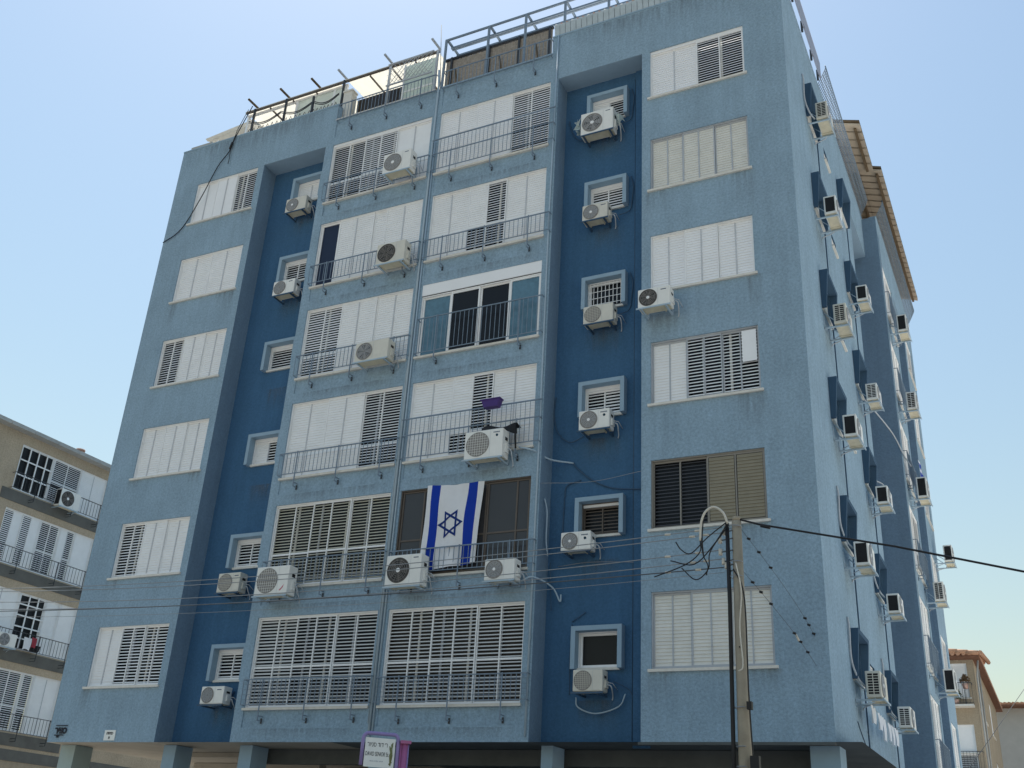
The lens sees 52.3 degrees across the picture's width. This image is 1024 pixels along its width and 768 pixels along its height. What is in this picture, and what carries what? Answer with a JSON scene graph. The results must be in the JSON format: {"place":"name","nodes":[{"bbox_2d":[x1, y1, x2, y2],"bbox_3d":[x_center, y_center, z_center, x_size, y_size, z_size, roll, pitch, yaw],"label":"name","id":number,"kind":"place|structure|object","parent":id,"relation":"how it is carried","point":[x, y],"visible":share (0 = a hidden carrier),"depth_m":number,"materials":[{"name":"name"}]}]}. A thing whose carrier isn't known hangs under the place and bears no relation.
{"place":"outdoors","nodes":[
{"label":"outdoors","id":0,"kind":"place"},
{"bbox_2d":[0,0,1023,729],"label":"sky","id":1,"kind":"structure","parent":0,"point":[102,102],"materials":[{"name":"blue"}]},
{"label":"pavement","id":2,"kind":"structure","parent":0,"visible":0},
{"bbox_2d":[0,414,193,767],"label":"apartment building","id":3,"kind":"structure","parent":2,"relation":"on","point":[38,469],"depth_m":41.78,"materials":[{"name":"beige paint"}]},
{"bbox_2d":[0,586,20,633],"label":"window","id":4,"kind":"structure","parent":3,"relation":"in","point":[6,618],"depth_m":40.43,"materials":[{"name":"white metal"}]},
{"bbox_2d":[0,667,23,730],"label":"window","id":5,"kind":"structure","parent":3,"relation":"in","point":[9,679],"depth_m":39.97,"materials":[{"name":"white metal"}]},
{"bbox_2d":[0,507,41,570],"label":"window","id":6,"kind":"structure","parent":3,"relation":"in","point":[19,530],"depth_m":41.32,"materials":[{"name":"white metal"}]},
{"bbox_2d":[10,673,34,732],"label":"window","id":7,"kind":"structure","parent":3,"relation":"in","point":[26,681],"depth_m":40.48,"materials":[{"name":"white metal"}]},
{"bbox_2d":[11,592,47,653],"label":"window","id":8,"kind":"structure","parent":3,"relation":"in","point":[30,622],"depth_m":41.18,"materials":[{"name":"white metal"}]},
{"bbox_2d":[12,444,55,500],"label":"window","id":9,"kind":"structure","parent":3,"relation":"in","point":[32,462],"depth_m":42.41,"materials":[{"name":"black glass"}]},
{"bbox_2d":[21,675,60,736],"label":"window","id":10,"kind":"structure","parent":3,"relation":"in","point":[44,692],"depth_m":41.15,"materials":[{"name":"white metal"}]},
{"bbox_2d":[29,520,61,576],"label":"window","id":11,"kind":"structure","parent":3,"relation":"in","point":[49,533],"depth_m":42.45,"materials":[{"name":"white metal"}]},
{"bbox_2d":[35,600,60,656],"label":"window","id":12,"kind":"structure","parent":3,"relation":"in","point":[48,627],"depth_m":41.96,"materials":[{"name":"white metal"}]},
{"bbox_2d":[49,528,76,581],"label":"window","id":13,"kind":"structure","parent":3,"relation":"in","point":[66,536],"depth_m":43.14,"materials":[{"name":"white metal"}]},
{"bbox_2d":[49,604,76,660],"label":"window","id":14,"kind":"structure","parent":3,"relation":"in","point":[64,627],"depth_m":42.56,"materials":[{"name":"white metal"}]},
{"bbox_2d":[45,459,82,503],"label":"window","id":15,"kind":"structure","parent":3,"relation":"in","point":[64,475],"depth_m":43.77,"materials":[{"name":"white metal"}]},
{"bbox_2d":[51,488,80,514],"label":"air conditioner","id":16,"kind":"object","parent":3,"relation":"attached to","point":[67,500],"visible":1,"depth_m":42.97,"materials":[{"name":"white metal"}]},
{"bbox_2d":[65,533,93,587],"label":"window","id":17,"kind":"structure","parent":3,"relation":"in","point":[82,547],"depth_m":43.83,"materials":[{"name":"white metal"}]},
{"bbox_2d":[75,471,106,520],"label":"window","id":18,"kind":"structure","parent":3,"relation":"in","point":[92,488],"depth_m":44.85,"materials":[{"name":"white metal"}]},
{"bbox_2d":[359,731,411,767],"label":"street sign","id":19,"kind":"object","parent":2,"relation":"on","point":[379,752],"visible":1,"depth_m":17.34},
{"bbox_2d":[47,0,962,767],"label":"apartment building","id":20,"kind":"structure","parent":2,"relation":"on","point":[259,428],"depth_m":26.00,"materials":[{"name":"blue paint"}]},
{"bbox_2d":[82,623,169,688],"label":"window","id":21,"kind":"structure","parent":20,"relation":"in","point":[124,656],"depth_m":27.33,"materials":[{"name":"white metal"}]},
{"bbox_2d":[107,516,189,580],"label":"window","id":22,"kind":"structure","parent":20,"relation":"in","point":[150,548],"depth_m":28.51,"materials":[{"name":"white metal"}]},
{"bbox_2d":[129,418,208,480],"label":"window","id":23,"kind":"structure","parent":20,"relation":"in","point":[173,449],"depth_m":29.75,"materials":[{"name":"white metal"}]},
{"bbox_2d":[149,328,226,388],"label":"window","id":24,"kind":"structure","parent":20,"relation":"in","point":[194,357],"depth_m":30.99,"materials":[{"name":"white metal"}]},
{"bbox_2d":[168,245,242,304],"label":"window","id":25,"kind":"structure","parent":20,"relation":"in","point":[215,272],"depth_m":32.23,"materials":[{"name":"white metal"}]},
{"bbox_2d":[197,686,235,708],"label":"air conditioner","id":26,"kind":"object","parent":20,"relation":"attached to","point":[214,696],"visible":0.98,"depth_m":25.61,"materials":[{"name":"grey metal"}]},
{"bbox_2d":[186,168,257,225],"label":"window","id":27,"kind":"structure","parent":20,"relation":"in","point":[232,194],"depth_m":33.49,"materials":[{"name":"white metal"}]},
{"bbox_2d":[212,649,242,682],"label":"window","id":28,"kind":"structure","parent":20,"relation":"in","point":[231,662],"depth_m":26.48,"materials":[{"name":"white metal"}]},
{"bbox_2d":[214,572,253,599],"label":"air conditioner","id":29,"kind":"object","parent":20,"relation":"attached to","point":[228,588],"visible":0.95,"depth_m":26.85,"materials":[{"name":"grey metal"}]},
{"bbox_2d":[232,538,260,569],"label":"window","id":30,"kind":"structure","parent":20,"relation":"in","point":[250,549],"depth_m":27.72,"materials":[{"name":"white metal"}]},
{"bbox_2d":[250,437,277,466],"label":"window","id":31,"kind":"structure","parent":20,"relation":"in","point":[264,449],"depth_m":28.92,"materials":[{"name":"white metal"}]},
{"bbox_2d":[251,565,302,602],"bbox_3d":[-5.695,4.926,25.569,1.190,0.834,0.540,-9,-28,25],"label":"air conditioner","id":32,"kind":"object","parent":20,"relation":"attached to","point":[276,586],"visible":0.92,"depth_m":25.41,"materials":[{"name":"grey metal"}]},
{"bbox_2d":[266,344,292,372],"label":"window","id":33,"kind":"structure","parent":20,"relation":"in","point":[282,357],"depth_m":30.20,"materials":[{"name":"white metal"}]},
{"bbox_2d":[270,278,302,304],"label":"air conditioner","id":34,"kind":"object","parent":20,"relation":"attached to","point":[283,290],"visible":0.98,"depth_m":30.54,"materials":[{"name":"grey metal"}]},
{"bbox_2d":[283,195,315,221],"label":"air conditioner","id":35,"kind":"object","parent":20,"relation":"attached to","point":[299,206],"visible":0.97,"depth_m":31.83,"materials":[{"name":"grey metal"}]},
{"bbox_2d":[241,611,377,710],"bbox_3d":[-4.719,6.551,24.639,3.580,2.215,0.260,-9,-28,25],"label":"window","id":36,"kind":"structure","parent":20,"relation":"in","point":[333,644],"depth_m":24.72,"materials":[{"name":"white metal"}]},
{"bbox_2d":[238,84,401,177],"bbox_3d":[-5.431,-7.949,34.489,8.500,2.650,2.650,-9,-28,25],"label":"glazed enclosure","id":37,"kind":"object","parent":20,"relation":"on","point":[323,96],"visible":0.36,"depth_m":33.86,"materials":[{"name":"white metal"}]},
{"bbox_2d":[267,493,390,587],"bbox_3d":[-4.560,3.932,25.875,3.580,2.215,0.260,-9,-28,25],"label":"window","id":38,"kind":"structure","parent":20,"relation":"in","point":[353,524],"depth_m":25.94,"materials":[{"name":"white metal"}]},
{"bbox_2d":[278,386,402,480],"bbox_3d":[-4.402,1.314,27.112,3.580,2.215,0.260,-9,-28,25],"label":"window","id":39,"kind":"structure","parent":20,"relation":"in","point":[371,415],"depth_m":27.15,"materials":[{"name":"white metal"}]},
{"bbox_2d":[246,38,446,131],"bbox_3d":[-5.201,-8.208,34.012,7.590,2.635,3.020,-9,-28,25],"label":"terrace awning","id":40,"kind":"object","parent":20,"relation":"on","point":[370,83],"visible":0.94,"depth_m":33.65,"materials":[{"name":"white fabric"}]},
{"bbox_2d":[294,288,413,380],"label":"window","id":41,"kind":"structure","parent":20,"relation":"in","point":[387,315],"depth_m":28.45,"materials":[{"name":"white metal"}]},
{"bbox_2d":[308,199,422,289],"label":"window","id":42,"kind":"structure","parent":20,"relation":"in","point":[360,234],"depth_m":29.68,"materials":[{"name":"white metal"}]},
{"bbox_2d":[352,338,401,371],"bbox_3d":[-3.490,-0.742,27.216,1.220,0.674,0.540,-9,-28,25],"label":"air conditioner","id":43,"kind":"object","parent":20,"relation":"attached to","point":[376,352],"visible":1,"depth_m":27.06,"materials":[{"name":"grey metal"}]},
{"bbox_2d":[322,117,431,204],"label":"window","id":44,"kind":"structure","parent":20,"relation":"in","point":[367,153],"depth_m":31.01,"materials":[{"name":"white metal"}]},
{"bbox_2d":[373,239,417,275],"bbox_3d":[-3.132,-3.433,28.379,1.100,0.764,0.540,-9,-28,25],"label":"air conditioner","id":45,"kind":"object","parent":20,"relation":"attached to","point":[395,254],"visible":1,"depth_m":28.22,"materials":[{"name":"grey metal"}]},
{"bbox_2d":[380,148,422,183],"bbox_3d":[-3.116,-6.189,29.764,1.120,0.804,0.540,-9,-28,25],"label":"air conditioner","id":46,"kind":"object","parent":20,"relation":"attached to","point":[399,164],"visible":1,"depth_m":29.60,"materials":[{"name":"grey metal"}]},
{"bbox_2d":[382,553,436,593],"bbox_3d":[-2.329,4.385,23.982,1.140,0.844,0.540,-9,-28,25],"label":"air conditioner","id":47,"kind":"object","parent":20,"relation":"attached to","point":[405,575],"visible":0.88,"depth_m":23.82,"materials":[{"name":"white metal"}]},
{"bbox_2d":[386,50,435,98],"bbox_3d":[-3.083,-9.254,31.977,1.651,1.780,0.350,-9,-28,25],"label":"lattice screen","id":48,"kind":"object","parent":20,"relation":"on","point":[419,70],"visible":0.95,"depth_m":32.05,"materials":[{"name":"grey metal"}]},
{"bbox_2d":[376,601,524,708],"bbox_3d":[-1.313,5.999,23.035,3.570,2.215,0.260,-9,-28,25],"label":"window","id":49,"kind":"structure","parent":20,"relation":"in","point":[474,638],"depth_m":23.11,"materials":[{"name":"white metal"}]},
{"bbox_2d":[420,481,484,569],"bbox_3d":[-1.396,3.264,24.248,1.549,2.070,0.129,-9,-28,25],"label":"flag","id":50,"kind":"object","parent":20,"relation":"attached to","point":[452,515],"visible":0.97,"depth_m":24.29,"materials":[{"name":"white fabric"}]},
{"bbox_2d":[395,476,530,577],"bbox_3d":[-1.154,3.381,24.271,3.570,2.215,0.260,-9,-28,25],"label":"window","id":51,"kind":"structure","parent":20,"relation":"in","point":[505,506],"depth_m":24.03,"materials":[{"name":"brown metal"}]},
{"bbox_2d":[402,363,536,464],"bbox_3d":[-0.996,0.763,25.508,3.570,2.215,0.260,-9,-28,25],"label":"window","id":52,"kind":"structure","parent":20,"relation":"in","point":[513,384],"depth_m":25.63,"materials":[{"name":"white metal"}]},
{"bbox_2d":[413,273,540,359],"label":"window","id":53,"kind":"structure","parent":20,"relation":"in","point":[530,285],"depth_m":26.68,"materials":[{"name":"white metal"}]},
{"bbox_2d":[423,168,546,263],"bbox_3d":[-0.679,-4.474,27.981,3.570,2.215,0.260,-9,-28,25],"label":"window","id":54,"kind":"structure","parent":20,"relation":"in","point":[522,195],"depth_m":28.04,"materials":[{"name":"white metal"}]},
{"bbox_2d":[461,428,516,468],"bbox_3d":[-0.508,1.529,24.419,1.200,0.814,0.540,-9,-28,25],"label":"air conditioner","id":55,"kind":"object","parent":20,"relation":"attached to","point":[486,446],"visible":1,"depth_m":24.26,"materials":[{"name":"grey metal"}]},
{"bbox_2d":[433,82,550,175],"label":"window","id":56,"kind":"structure","parent":20,"relation":"in","point":[509,106],"depth_m":29.25,"materials":[{"name":"white metal"}]},
{"bbox_2d":[444,26,553,96],"bbox_3d":[-0.492,-9.190,30.875,3.650,2.350,0.189,-9,-28,25],"label":"reed screen","id":57,"kind":"object","parent":20,"relation":"on","point":[505,46],"visible":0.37,"depth_m":31.19,"materials":[{"name":"wicker"}]},
{"bbox_2d":[482,557,529,588],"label":"air conditioner","id":58,"kind":"object","parent":20,"relation":"attached to","point":[504,566],"visible":0.95,"depth_m":22.72,"materials":[{"name":"grey metal"}]},
{"bbox_2d":[440,0,631,88],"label":"pergola","id":59,"kind":"object","parent":20,"relation":"on","point":[534,23],"visible":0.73,"depth_m":30.98,"materials":[{"name":"grey metal"}]},
{"bbox_2d":[558,530,604,559],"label":"air conditioner","id":60,"kind":"object","parent":20,"relation":"attached to","point":[577,538],"visible":0.94,"depth_m":22.90,"materials":[{"name":"grey metal"}]},
{"bbox_2d":[570,669,617,699],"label":"air conditioner","id":61,"kind":"object","parent":20,"relation":"attached to","point":[590,681],"visible":1,"depth_m":21.46,"materials":[{"name":"grey metal"}]},
{"bbox_2d":[577,631,619,669],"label":"window","id":62,"kind":"structure","parent":20,"relation":"in","point":[597,650],"depth_m":22.21,"materials":[{"name":"white metal"}]},
{"bbox_2d":[576,408,622,439],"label":"air conditioner","id":63,"kind":"object","parent":20,"relation":"attached to","point":[596,421],"visible":1,"depth_m":23.96,"materials":[{"name":"grey metal"}]},
{"bbox_2d":[580,201,619,232],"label":"air conditioner","id":64,"kind":"object","parent":20,"relation":"attached to","point":[600,213],"visible":1,"depth_m":26.47,"materials":[{"name":"grey metal"}]},
{"bbox_2d":[579,106,624,147],"bbox_3d":[2.402,-6.836,27.803,1.120,0.844,0.520,-9,-28,25],"label":"air conditioner","id":65,"kind":"object","parent":20,"relation":"attached to","point":[599,124],"visible":0.98,"depth_m":27.65,"materials":[{"name":"grey metal"}]},
{"bbox_2d":[582,501,621,537],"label":"window","id":66,"kind":"structure","parent":20,"relation":"in","point":[600,518],"depth_m":23.49,"materials":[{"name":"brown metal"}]},
{"bbox_2d":[581,302,625,334],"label":"air conditioner","id":67,"kind":"object","parent":20,"relation":"attached to","point":[600,316],"visible":1,"depth_m":25.12,"materials":[{"name":"grey metal"}]},
{"bbox_2d":[585,384,622,415],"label":"window","id":68,"kind":"structure","parent":20,"relation":"in","point":[606,396],"depth_m":24.75,"materials":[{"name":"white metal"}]},
{"bbox_2d":[588,278,623,306],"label":"window","id":69,"kind":"structure","parent":20,"relation":"in","point":[618,284],"depth_m":25.95,"materials":[{"name":"white metal"}]},
{"bbox_2d":[591,182,624,209],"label":"window","id":70,"kind":"structure","parent":20,"relation":"in","point":[612,193],"depth_m":27.21,"materials":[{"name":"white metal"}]},
{"bbox_2d":[555,0,668,35],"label":"railing","id":71,"kind":"object","parent":20,"relation":"on","point":[601,16],"visible":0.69,"depth_m":29.00,"materials":[{"name":"white metal"}]},
{"bbox_2d":[636,285,682,319],"bbox_3d":[3.394,-1.860,23.976,0.960,0.604,0.540,-9,-28,25],"label":"air conditioner","id":72,"kind":"object","parent":20,"relation":"attached to","point":[656,299],"visible":1,"depth_m":23.84,"materials":[{"name":"white metal"}]},
{"bbox_2d":[647,26,746,99],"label":"window","id":73,"kind":"structure","parent":20,"relation":"in","point":[717,57],"depth_m":26.93,"materials":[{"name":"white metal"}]},
{"bbox_2d":[647,116,751,192],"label":"window","id":74,"kind":"structure","parent":20,"relation":"in","point":[707,152],"depth_m":25.63,"materials":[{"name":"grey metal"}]},
{"bbox_2d":[651,215,757,289],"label":"window","id":75,"kind":"structure","parent":20,"relation":"in","point":[724,250],"depth_m":24.39,"materials":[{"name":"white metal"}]},
{"bbox_2d":[647,325,763,406],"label":"window","id":76,"kind":"structure","parent":20,"relation":"in","point":[723,363],"depth_m":23.22,"materials":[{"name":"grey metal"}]},
{"bbox_2d":[647,448,770,531],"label":"window","id":77,"kind":"structure","parent":20,"relation":"in","point":[734,482],"depth_m":21.95,"materials":[{"name":"metal"}]},
{"bbox_2d":[647,585,778,671],"bbox_3d":[3.963,4.869,20.690,2.600,1.615,0.260,-9,-28,25],"label":"window","id":78,"kind":"structure","parent":20,"relation":"in","point":[690,627],"depth_m":20.73,"materials":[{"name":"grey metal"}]},
{"bbox_2d":[791,0,820,80],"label":"side fascia","id":79,"kind":"structure","parent":20,"relation":"attached to","point":[805,27],"depth_m":29.53,"materials":[{"name":"metal"}]},
{"bbox_2d":[807,101,835,144],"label":"air conditioner","id":80,"kind":"object","parent":20,"relation":"attached to","point":[824,121],"visible":1,"depth_m":27.48,"materials":[{"name":"grey metal"}]},
{"bbox_2d":[815,195,844,238],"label":"air conditioner","id":81,"kind":"object","parent":20,"relation":"attached to","point":[833,213],"visible":1,"depth_m":26.20,"materials":[{"name":"grey metal"}]},
{"bbox_2d":[823,303,855,346],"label":"air conditioner","id":82,"kind":"object","parent":20,"relation":"attached to","point":[842,319],"visible":1,"depth_m":24.87,"materials":[{"name":"grey metal"}]},
{"bbox_2d":[818,65,866,213],"bbox_3d":[10.737,-7.675,33.691,0.278,0.640,7.221,-9,-28,25],"label":"fence","id":83,"kind":"object","parent":20,"relation":"on","point":[829,84],"visible":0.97,"depth_m":33.49,"materials":[{"name":"grey metal"}]},
{"bbox_2d":[832,414,865,456],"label":"air conditioner","id":84,"kind":"object","parent":20,"relation":"attached to","point":[853,432],"visible":1,"depth_m":23.63,"materials":[{"name":"grey metal"}]},
{"bbox_2d":[843,541,878,581],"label":"air conditioner","id":85,"kind":"object","parent":20,"relation":"attached to","point":[864,559],"visible":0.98,"depth_m":22.35,"materials":[{"name":"grey metal"}]},
{"bbox_2d":[848,284,873,318],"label":"air conditioner","id":86,"kind":"object","parent":20,"relation":"attached to","point":[862,296],"visible":1,"depth_m":29.75,"materials":[{"name":"grey metal"}]},
{"bbox_2d":[857,383,884,416],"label":"air conditioner","id":87,"kind":"object","parent":20,"relation":"attached to","point":[873,398],"visible":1,"depth_m":28.42,"materials":[{"name":"grey metal"}]},
{"bbox_2d":[854,671,890,710],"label":"air conditioner","id":88,"kind":"object","parent":20,"relation":"attached to","point":[876,687],"visible":0.99,"depth_m":21.16,"materials":[{"name":"grey metal"}]},
{"bbox_2d":[833,120,917,301],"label":"tiled roof","id":89,"kind":"structure","parent":20,"relation":"on","point":[874,184],"depth_m":37.41,"materials":[{"name":"beige wood"}]},
{"bbox_2d":[866,485,894,518],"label":"air conditioner","id":90,"kind":"object","parent":20,"relation":"attached to","point":[883,498],"visible":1,"depth_m":27.14,"materials":[{"name":"grey metal"}]},
{"bbox_2d":[877,593,906,625],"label":"air conditioner","id":91,"kind":"object","parent":20,"relation":"attached to","point":[895,608],"visible":1,"depth_m":25.92,"materials":[{"name":"grey metal"}]},
{"bbox_2d":[876,200,913,322],"bbox_3d":[14.710,-4.483,39.939,0.278,0.640,8.321,-9,-28,25],"label":"fence","id":92,"kind":"object","parent":20,"relation":"on","point":[904,286],"visible":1,"depth_m":39.54,"materials":[{"name":"grey metal"}]},
{"bbox_2d":[888,706,918,734],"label":"air conditioner","id":93,"kind":"object","parent":20,"relation":"attached to","point":[906,720],"visible":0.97,"depth_m":24.74,"materials":[{"name":"grey metal"}]},
{"bbox_2d":[897,391,921,423],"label":"air conditioner","id":94,"kind":"object","parent":20,"relation":"attached to","point":[912,406],"visible":1,"depth_m":33.66,"materials":[{"name":"grey metal"}]},
{"bbox_2d":[907,477,932,510],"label":"air conditioner","id":95,"kind":"object","parent":20,"relation":"attached to","point":[923,493],"visible":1,"depth_m":32.49,"materials":[{"name":"grey metal"}]},
{"bbox_2d":[919,596,938,681],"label":"window","id":96,"kind":"structure","parent":20,"relation":"in","point":[924,615],"depth_m":31.92,"materials":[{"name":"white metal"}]},
{"bbox_2d":[924,581,949,611],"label":"air conditioner","id":97,"kind":"object","parent":20,"relation":"attached to","point":[940,595],"visible":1,"depth_m":32.53,"materials":[{"name":"grey metal"}]},
{"bbox_2d":[934,669,960,700],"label":"air conditioner","id":98,"kind":"object","parent":20,"relation":"attached to","point":[950,683],"visible":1,"depth_m":31.29,"materials":[{"name":"grey metal"}]},
{"bbox_2d":[654,506,760,767],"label":"utility pole","id":99,"kind":"object","parent":2,"relation":"on","point":[747,758],"visible":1,"depth_m":17.21,"materials":[{"name":"grey concrete"}]},
{"bbox_2d":[0,533,719,591],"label":"overhead wire","id":100,"kind":"object","parent":99,"relation":"attached to","point":[694,536],"visible":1,"depth_m":20.89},
{"bbox_2d":[0,559,721,609],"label":"overhead wire","id":101,"kind":"object","parent":99,"relation":"attached to","point":[692,562],"visible":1,"depth_m":20.20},
{"bbox_2d":[0,549,722,602],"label":"overhead wire","id":102,"kind":"object","parent":99,"relation":"attached to","point":[668,556],"visible":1,"depth_m":20.75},
{"bbox_2d":[0,527,722,588],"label":"overhead wire","id":103,"kind":"object","parent":99,"relation":"attached to","point":[667,534],"visible":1,"depth_m":20.90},
{"bbox_2d":[0,567,723,611],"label":"overhead wire","id":104,"kind":"object","parent":99,"relation":"attached to","point":[699,569],"visible":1,"depth_m":20.55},
{"bbox_2d":[740,519,1023,572],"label":"overhead cable","id":105,"kind":"object","parent":99,"relation":"attached to","point":[883,544],"visible":1,"depth_m":16.86,"materials":[{"name":"black rubber"}]},
{"label":"ground","id":106,"kind":"structure","parent":0,"visible":0},
{"bbox_2d":[948,648,1003,767],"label":"apartment building","id":107,"kind":"structure","parent":106,"relation":"on","point":[978,706],"depth_m":45.18,"materials":[{"name":"beige paint"}]},
{"bbox_2d":[958,725,978,753],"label":"window","id":108,"kind":"structure","parent":107,"relation":"in","point":[967,739],"depth_m":44.46,"materials":[{"name":"white metal"}]},
{"bbox_2d":[996,702,1023,767],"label":"apartment building","id":109,"kind":"structure","parent":106,"relation":"on","point":[1011,730],"depth_m":62.86,"materials":[{"name":"grey paint"}]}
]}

